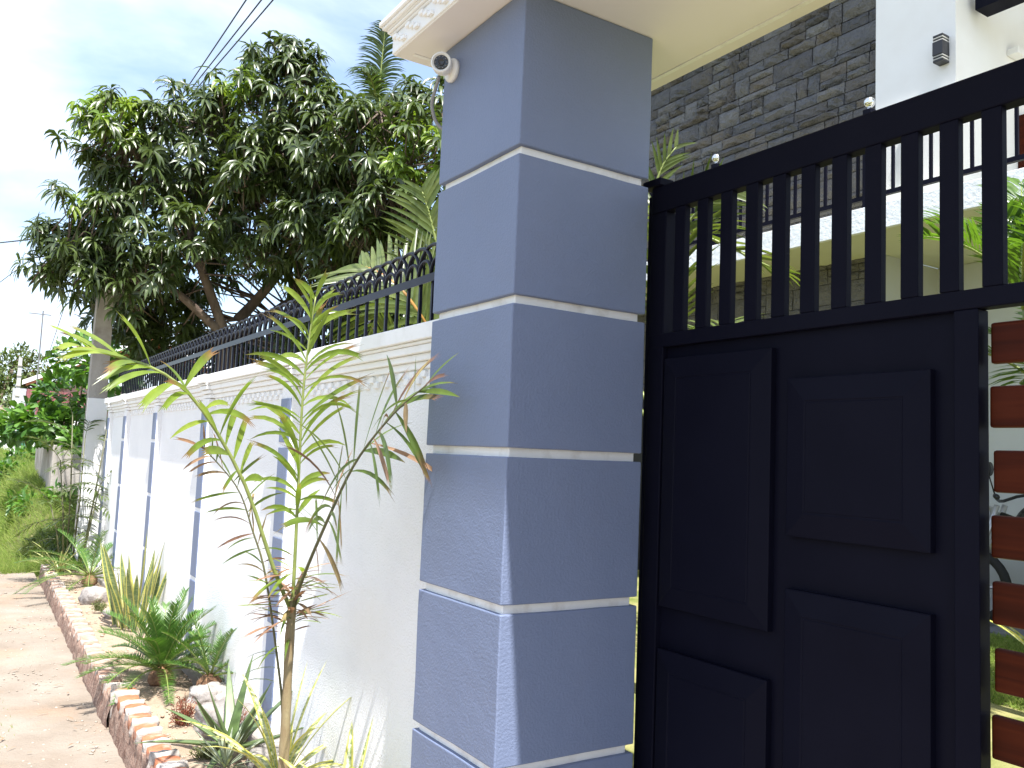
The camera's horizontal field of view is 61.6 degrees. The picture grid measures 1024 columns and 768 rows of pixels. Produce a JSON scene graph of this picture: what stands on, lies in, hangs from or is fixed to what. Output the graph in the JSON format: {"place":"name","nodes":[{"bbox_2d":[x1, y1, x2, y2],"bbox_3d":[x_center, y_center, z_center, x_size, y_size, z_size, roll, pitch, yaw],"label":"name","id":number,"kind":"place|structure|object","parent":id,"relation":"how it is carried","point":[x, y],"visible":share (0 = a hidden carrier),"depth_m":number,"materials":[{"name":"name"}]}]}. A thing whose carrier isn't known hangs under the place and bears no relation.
{"place":"outdoors","nodes":[
{"label":"outdoors","id":0,"kind":"place"},
{"bbox_2d":[0,239,29,242],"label":"power line","id":1,"kind":"object","parent":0,"point":[13,241],"visible":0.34,"depth_m":13.01,"materials":[{"name":"black"}]},
{"bbox_2d":[4,478,75,579],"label":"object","id":2,"kind":"structure","parent":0,"point":[18,541],"depth_m":11.20,"materials":[{"name":"green plant"}]},
{"bbox_2d":[10,357,21,453],"bbox_3d":[-9.833,1.030,16.937,0.100,3.120,0.101,5,-6,-32],"label":"concrete post","id":3,"kind":"object","parent":2,"relation":"on","point":[17,392],"visible":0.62,"depth_m":17.00,"materials":[{"name":"white concrete"}]},
{"bbox_2d":[0,445,35,482],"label":"weed bush","id":4,"kind":"object","parent":2,"relation":"on","point":[4,460],"visible":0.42,"depth_m":15.80,"materials":[{"name":"green plant"}]},
{"bbox_2d":[0,446,45,539],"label":"verge grass","id":5,"kind":"structure","parent":2,"relation":"on","point":[27,472],"depth_m":13.61,"materials":[{"name":"green plant"}]},
{"bbox_2d":[0,483,77,575],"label":"verge grass","id":6,"kind":"structure","parent":2,"relation":"on","point":[9,566],"depth_m":10.98,"materials":[{"name":"green plant"}]},
{"bbox_2d":[29,311,50,414],"bbox_3d":[-10.120,0.549,18.091,0.420,4.250,0.032,5,-6,-32],"label":"antenna mast","id":7,"kind":"object","parent":2,"relation":"on","point":[42,314],"visible":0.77,"depth_m":18.23,"materials":[{"name":"grey metal"}]},
{"bbox_2d":[3,477,77,517],"bbox_3d":[-6.683,1.782,11.934,1.722,1.034,0.765,-2,-6,38],"label":"weed bush","id":8,"kind":"object","parent":2,"relation":"on","point":[24,496],"visible":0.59,"depth_m":11.66,"materials":[{"name":"green plant"}]},
{"bbox_2d":[15,525,73,558],"bbox_3d":[-5.607,1.956,10.518,0.902,0.542,0.579,3,-5,-5],"label":"weed bush","id":9,"kind":"object","parent":2,"relation":"on","point":[52,544],"visible":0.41,"depth_m":10.43,"materials":[{"name":"green plant"}]},
{"bbox_2d":[22,339,210,416],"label":"gable house","id":10,"kind":"structure","parent":2,"relation":"on","point":[29,381],"depth_m":25.95,"materials":[{"name":"white tile"}]},
{"bbox_2d":[50,286,71,349],"bbox_3d":[-7.901,-1.105,14.999,0.011,0.486,11.639,5,-6,-30],"label":"power line","id":11,"kind":"object","parent":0,"point":[60,318],"visible":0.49,"depth_m":14.81,"materials":[{"name":"black"}]},
{"bbox_2d":[0,572,125,767],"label":"road","id":12,"kind":"structure","parent":0,"point":[28,722],"depth_m":5.15,"materials":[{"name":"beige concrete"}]},
{"bbox_2d":[0,592,95,752],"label":"fallen leaves","id":13,"kind":"object","parent":12,"relation":"on","point":[46,691],"visible":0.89,"depth_m":4.82,"materials":[{"name":"brown plant"}]},
{"bbox_2d":[38,564,187,767],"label":"brick kerb","id":14,"kind":"structure","parent":12,"relation":"on","point":[132,723],"depth_m":4.69,"materials":[{"name":"beige brick"}]},
{"bbox_2d":[60,567,253,767],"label":"garden bed","id":15,"kind":"object","parent":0,"point":[176,730],"visible":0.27,"depth_m":5.05,"materials":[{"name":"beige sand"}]},
{"bbox_2d":[23,534,87,576],"bbox_3d":[-4.769,1.864,9.115,0.836,0.619,0.802,5,-6,-32],"label":"spider plant","id":16,"kind":"object","parent":15,"relation":"on","point":[58,565],"visible":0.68,"depth_m":9.08,"materials":[{"name":"green plant"}]},
{"bbox_2d":[4,392,111,572],"bbox_3d":[-4.737,1.060,9.355,1.387,1.953,1.286,5,-6,-32],"label":"lady palm","id":17,"kind":"object","parent":15,"relation":"on","point":[93,509],"visible":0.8,"depth_m":9.30,"materials":[{"name":"green plant"}]},
{"bbox_2d":[12,528,119,594],"bbox_3d":[-4.175,1.823,8.449,1.264,0.870,1.396,0,-5,27],"label":"cycad","id":18,"kind":"object","parent":15,"relation":"on","point":[89,578],"visible":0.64,"depth_m":8.41,"materials":[{"name":"green plant"}]},
{"bbox_2d":[53,543,94,567],"bbox_3d":[-4.811,1.887,9.504,0.560,0.312,0.721,4,-5,-17],"label":"dark strap plant","id":19,"kind":"object","parent":15,"relation":"on","point":[74,558],"visible":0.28,"depth_m":9.45,"materials":[{"name":"green plant"}]},
{"bbox_2d":[78,586,107,604],"bbox_3d":[-3.691,1.888,7.575,0.283,0.201,0.215,-1,-6,34],"label":"rock","id":20,"kind":"object","parent":15,"relation":"on","point":[89,595],"visible":0.64,"depth_m":7.50,"materials":[{"name":"grey stone"}]},
{"bbox_2d":[89,598,108,612],"bbox_3d":[-3.426,1.835,7.144,0.159,0.136,0.145,3,-5,-5],"label":"cushion plant","id":21,"kind":"object","parent":15,"relation":"on","point":[99,606],"visible":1,"depth_m":7.13,"materials":[{"name":"green plant"}]},
{"bbox_2d":[102,610,116,619],"bbox_3d":[-3.252,1.879,6.983,0.154,0.093,0.126,-2,-6,40],"label":"rock","id":22,"kind":"object","parent":15,"relation":"on","point":[107,616],"visible":0.38,"depth_m":6.93,"materials":[{"name":"grey stone"}]},
{"bbox_2d":[100,528,166,631],"bbox_3d":[-2.928,1.505,6.657,0.495,0.751,0.729,5,-6,-32],"label":"snake plant","id":23,"kind":"object","parent":15,"relation":"on","point":[131,590],"visible":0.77,"depth_m":6.57,"materials":[{"name":"green plant"}]},
{"bbox_2d":[62,586,226,705],"bbox_3d":[-2.048,1.514,5.097,1.058,0.564,1.030,1,-5,21],"label":"cycad","id":24,"kind":"object","parent":15,"relation":"on","point":[159,646],"visible":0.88,"depth_m":5.05,"materials":[{"name":"green plant"}]},
{"bbox_2d":[169,695,197,725],"bbox_3d":[-1.673,1.657,4.364,0.152,0.159,0.181,5,-6,-32],"label":"red plant","id":25,"kind":"object","parent":15,"relation":"on","point":[188,711],"visible":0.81,"depth_m":4.34,"materials":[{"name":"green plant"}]},
{"bbox_2d":[150,610,236,685],"bbox_3d":[-1.770,1.565,4.992,0.744,0.466,0.765,4,-5,-19],"label":"cycad","id":26,"kind":"object","parent":15,"relation":"on","point":[206,678],"visible":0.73,"depth_m":4.97,"materials":[{"name":"green plant"}]},
{"bbox_2d":[187,739,218,759],"bbox_3d":[-1.394,1.666,3.906,0.147,0.094,0.138,3,-5,-12],"label":"cushion plant","id":27,"kind":"object","parent":15,"relation":"on","point":[200,754],"visible":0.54,"depth_m":3.88,"materials":[{"name":"green plant"}]},
{"bbox_2d":[186,681,225,704],"bbox_3d":[-1.703,1.745,4.806,0.225,0.132,0.197,1,-5,18],"label":"rock","id":28,"kind":"object","parent":15,"relation":"on","point":[202,692],"visible":0.66,"depth_m":4.75,"materials":[{"name":"white stone"}]},
{"bbox_2d":[139,656,303,767],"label":"aloe","id":29,"kind":"object","parent":15,"relation":"on","point":[232,714],"visible":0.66,"depth_m":3.94,"materials":[{"name":"green plant"}]},
{"bbox_2d":[193,696,256,740],"bbox_3d":[-1.425,1.690,4.283,0.284,0.229,0.367,5,-6,-32],"label":"rock","id":30,"kind":"object","parent":15,"relation":"on","point":[208,707],"visible":0.24,"depth_m":4.24,"materials":[{"name":"white stone"}]},
{"bbox_2d":[194,721,262,767],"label":"silver plant","id":31,"kind":"object","parent":15,"relation":"on","point":[227,754],"visible":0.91,"depth_m":3.66,"materials":[{"name":"green plant"}]},
{"bbox_2d":[240,707,247,721],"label":"red plant","id":32,"kind":"object","parent":15,"relation":"on","point":[242,718],"visible":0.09,"depth_m":4.21,"materials":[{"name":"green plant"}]},
{"bbox_2d":[49,269,458,767],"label":"young palm","id":33,"kind":"object","parent":15,"relation":"on","point":[294,594],"visible":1,"depth_m":3.19,"materials":[{"name":"green plant"}]},
{"bbox_2d":[245,746,278,767],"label":"rock","id":34,"kind":"object","parent":15,"relation":"on","point":[263,751],"visible":0.32,"depth_m":3.84,"materials":[{"name":"white stone"}]},
{"bbox_2d":[179,664,354,767],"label":"striped plant","id":35,"kind":"object","parent":15,"relation":"on","point":[268,738],"visible":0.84,"depth_m":3.53,"materials":[{"name":"yellow plant"}]},
{"bbox_2d":[280,719,372,767],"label":"striped plant","id":36,"kind":"object","parent":15,"relation":"on","point":[348,760],"visible":0.8,"depth_m":3.14,"materials":[{"name":"yellow plant"}]},
{"bbox_2d":[167,0,246,116],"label":"power line","id":37,"kind":"object","parent":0,"point":[218,40],"visible":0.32,"depth_m":10.47,"materials":[{"name":"black rubber"}]},
{"bbox_2d":[167,0,261,117],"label":"power line","id":38,"kind":"object","parent":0,"point":[255,7],"visible":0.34,"depth_m":10.52,"materials":[{"name":"black rubber"}]},
{"bbox_2d":[185,0,273,100],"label":"power line","id":39,"kind":"object","parent":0,"point":[266,7],"visible":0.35,"depth_m":10.42,"materials":[{"name":"black rubber"}]},
{"bbox_2d":[0,0,936,408],"label":"sky","id":40,"kind":"structure","parent":0,"point":[53,53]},
{"bbox_2d":[625,570,1023,767],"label":"lawn","id":41,"kind":"structure","parent":0,"point":[1006,710],"depth_m":4.40,"materials":[{"name":"grass"}]},
{"bbox_2d":[8,30,444,384],"bbox_3d":[-2.860,-0.915,10.033,5.301,6.037,3.171,2,-5,10],"label":"mango tree","id":42,"kind":"object","parent":41,"relation":"on","point":[294,155],"visible":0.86,"depth_m":9.37,"materials":[{"name":"green plant"}]},
{"bbox_2d":[309,168,799,343],"bbox_3d":[0.155,0.120,6.432,3.716,3.266,2.329,2,-5,9],"label":"young coconut palm","id":43,"kind":"object","parent":41,"relation":"on","point":[427,219],"visible":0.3,"depth_m":6.08,"materials":[{"name":"green plant"}]},
{"bbox_2d":[641,130,766,414],"bbox_3d":[0.544,0.207,4.697,1.644,2.830,2.038,1,-5,18],"label":"yard palm","id":44,"kind":"object","parent":41,"relation":"on","point":[669,162],"visible":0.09,"depth_m":4.17,"materials":[{"name":"green plant"}]},
{"bbox_2d":[633,0,1023,609],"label":"house","id":45,"kind":"structure","parent":41,"relation":"on","point":[835,62],"depth_m":7.69,"materials":[{"name":"white plaster"},{"name":"dark stone"},{"name":"black paint"}]},
{"bbox_2d":[932,33,948,65],"bbox_3d":[3.363,-2.623,6.732,0.098,0.220,0.084,5,-6,-32],"label":"wall lamp","id":46,"kind":"object","parent":45,"relation":"attached to","point":[940,49],"visible":1,"depth_m":6.71,"materials":[{"name":"black metal"}]},
{"bbox_2d":[1018,114,1023,168],"bbox_3d":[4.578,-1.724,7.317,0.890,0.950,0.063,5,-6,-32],"label":"door","id":47,"kind":"structure","parent":45,"relation":"in","point":[1021,117],"depth_m":7.10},
{"bbox_2d":[897,176,1023,385],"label":"areca palm","id":48,"kind":"object","parent":41,"relation":"on","point":[1015,213],"visible":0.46,"depth_m":4.47,"materials":[{"name":"green plant"}]},
{"bbox_2d":[990,620,1023,644],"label":"croton","id":49,"kind":"object","parent":41,"relation":"on","point":[1018,636],"visible":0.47,"depth_m":5.74,"materials":[{"name":"yellow plant"}]},
{"bbox_2d":[990,631,1023,710],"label":"lawn grass","id":50,"kind":"structure","parent":0,"point":[1003,642],"depth_m":5.34,"materials":[{"name":"green plant"}]},
{"bbox_2d":[990,622,1023,639],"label":"paved strip","id":51,"kind":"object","parent":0,"point":[996,629],"depth_m":6.59,"materials":[{"name":"grey concrete"}]},
{"bbox_2d":[989,462,1023,620],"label":"motorbike","id":52,"kind":"object","parent":51,"relation":"on","point":[997,565],"visible":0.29,"depth_m":6.73,"materials":[{"name":"metal"}]},
{"label":"ground","id":53,"kind":"structure","parent":0,"visible":0},
{"bbox_2d":[0,386,11,411],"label":"distant tree","id":54,"kind":"object","parent":53,"relation":"on","point":[5,402],"visible":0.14,"depth_m":21.86,"materials":[{"name":"green plant"}]},
{"bbox_2d":[0,341,69,408],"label":"distant tree","id":55,"kind":"object","parent":53,"relation":"on","point":[7,380],"visible":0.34,"depth_m":26.67,"materials":[{"name":"green leaf"}]},
{"bbox_2d":[34,445,104,496],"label":"block wall","id":56,"kind":"structure","parent":53,"relation":"on","point":[44,459],"depth_m":12.12,"materials":[{"name":"concrete"}]},
{"bbox_2d":[0,329,148,457],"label":"creeper","id":57,"kind":"object","parent":56,"relation":"on","point":[12,420],"visible":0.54,"depth_m":12.23,"materials":[{"name":"green plant"}]},
{"bbox_2d":[60,351,83,366],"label":"distant tree","id":58,"kind":"object","parent":53,"relation":"on","point":[72,358],"visible":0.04,"depth_m":44.85,"materials":[{"name":"green plant"}]},
{"bbox_2d":[72,242,114,565],"bbox_3d":[-4.832,0.251,9.979,0.237,4.300,0.233,5,-6,-32],"label":"utility pole","id":59,"kind":"object","parent":53,"relation":"on","point":[96,408],"visible":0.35,"depth_m":9.88,"materials":[{"name":"concrete"}]},
{"bbox_2d":[86,319,438,767],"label":"boundary wall","id":60,"kind":"structure","parent":53,"relation":"on","point":[361,649],"depth_m":4.06,"materials":[{"name":"white paint"}]},
{"bbox_2d":[119,242,435,393],"bbox_3d":[-2.279,-0.191,6.350,0.035,0.371,7.897,5,-6,-32],"label":"railing","id":61,"kind":"object","parent":60,"relation":"on","point":[259,322],"depth_m":4.51,"materials":[{"name":"black metal"}]},
{"bbox_2d":[329,20,434,322],"bbox_3d":[-3.365,-2.888,20.752,3.013,12.120,2.977,5,-6,-32],"label":"coconut palm","id":62,"kind":"object","parent":53,"relation":"on","point":[375,82],"visible":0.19,"depth_m":20.95,"materials":[{"name":"green plant"}]},
{"bbox_2d":[411,0,652,767],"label":"gate pillar","id":63,"kind":"structure","parent":53,"relation":"on","point":[525,647],"depth_m":2.63,"materials":[{"name":"blue paint"}]},
{"bbox_2d":[430,52,459,129],"bbox_3d":[-0.233,-0.999,2.956,0.097,0.234,0.168,3,-5,-4],"label":"security camera","id":64,"kind":"object","parent":63,"relation":"attached to","point":[445,65],"visible":0.98,"depth_m":2.91,"materials":[{"name":"white plastic"}]},
{"bbox_2d":[379,0,834,90],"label":"gate canopy","id":65,"kind":"object","parent":63,"relation":"on","point":[687,36],"visible":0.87,"depth_m":2.79,"materials":[{"name":"white paint"}]},
{"bbox_3d":[-9.155,1.814,19.205,4.120,2.000,0.150,5,-6,-32],"label":"far wall","id":66,"kind":"object","parent":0,"visible":0},
{"bbox_2d":[11,388,84,414],"bbox_3d":[-10.086,0.699,18.943,1.696,1.100,0.052,5,-6,-32],"label":"sheet fence","id":67,"kind":"object","parent":66,"relation":"attached to","point":[23,391],"visible":0.1,"depth_m":18.68,"materials":[{"name":"grey metal"}]},
{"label":"gate apron","id":68,"kind":"structure","parent":0,"visible":0},
{"bbox_2d":[634,58,1023,767],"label":"sliding gate","id":69,"kind":"structure","parent":68,"relation":"on","point":[814,556],"depth_m":2.20,"materials":[{"name":"black metal"}]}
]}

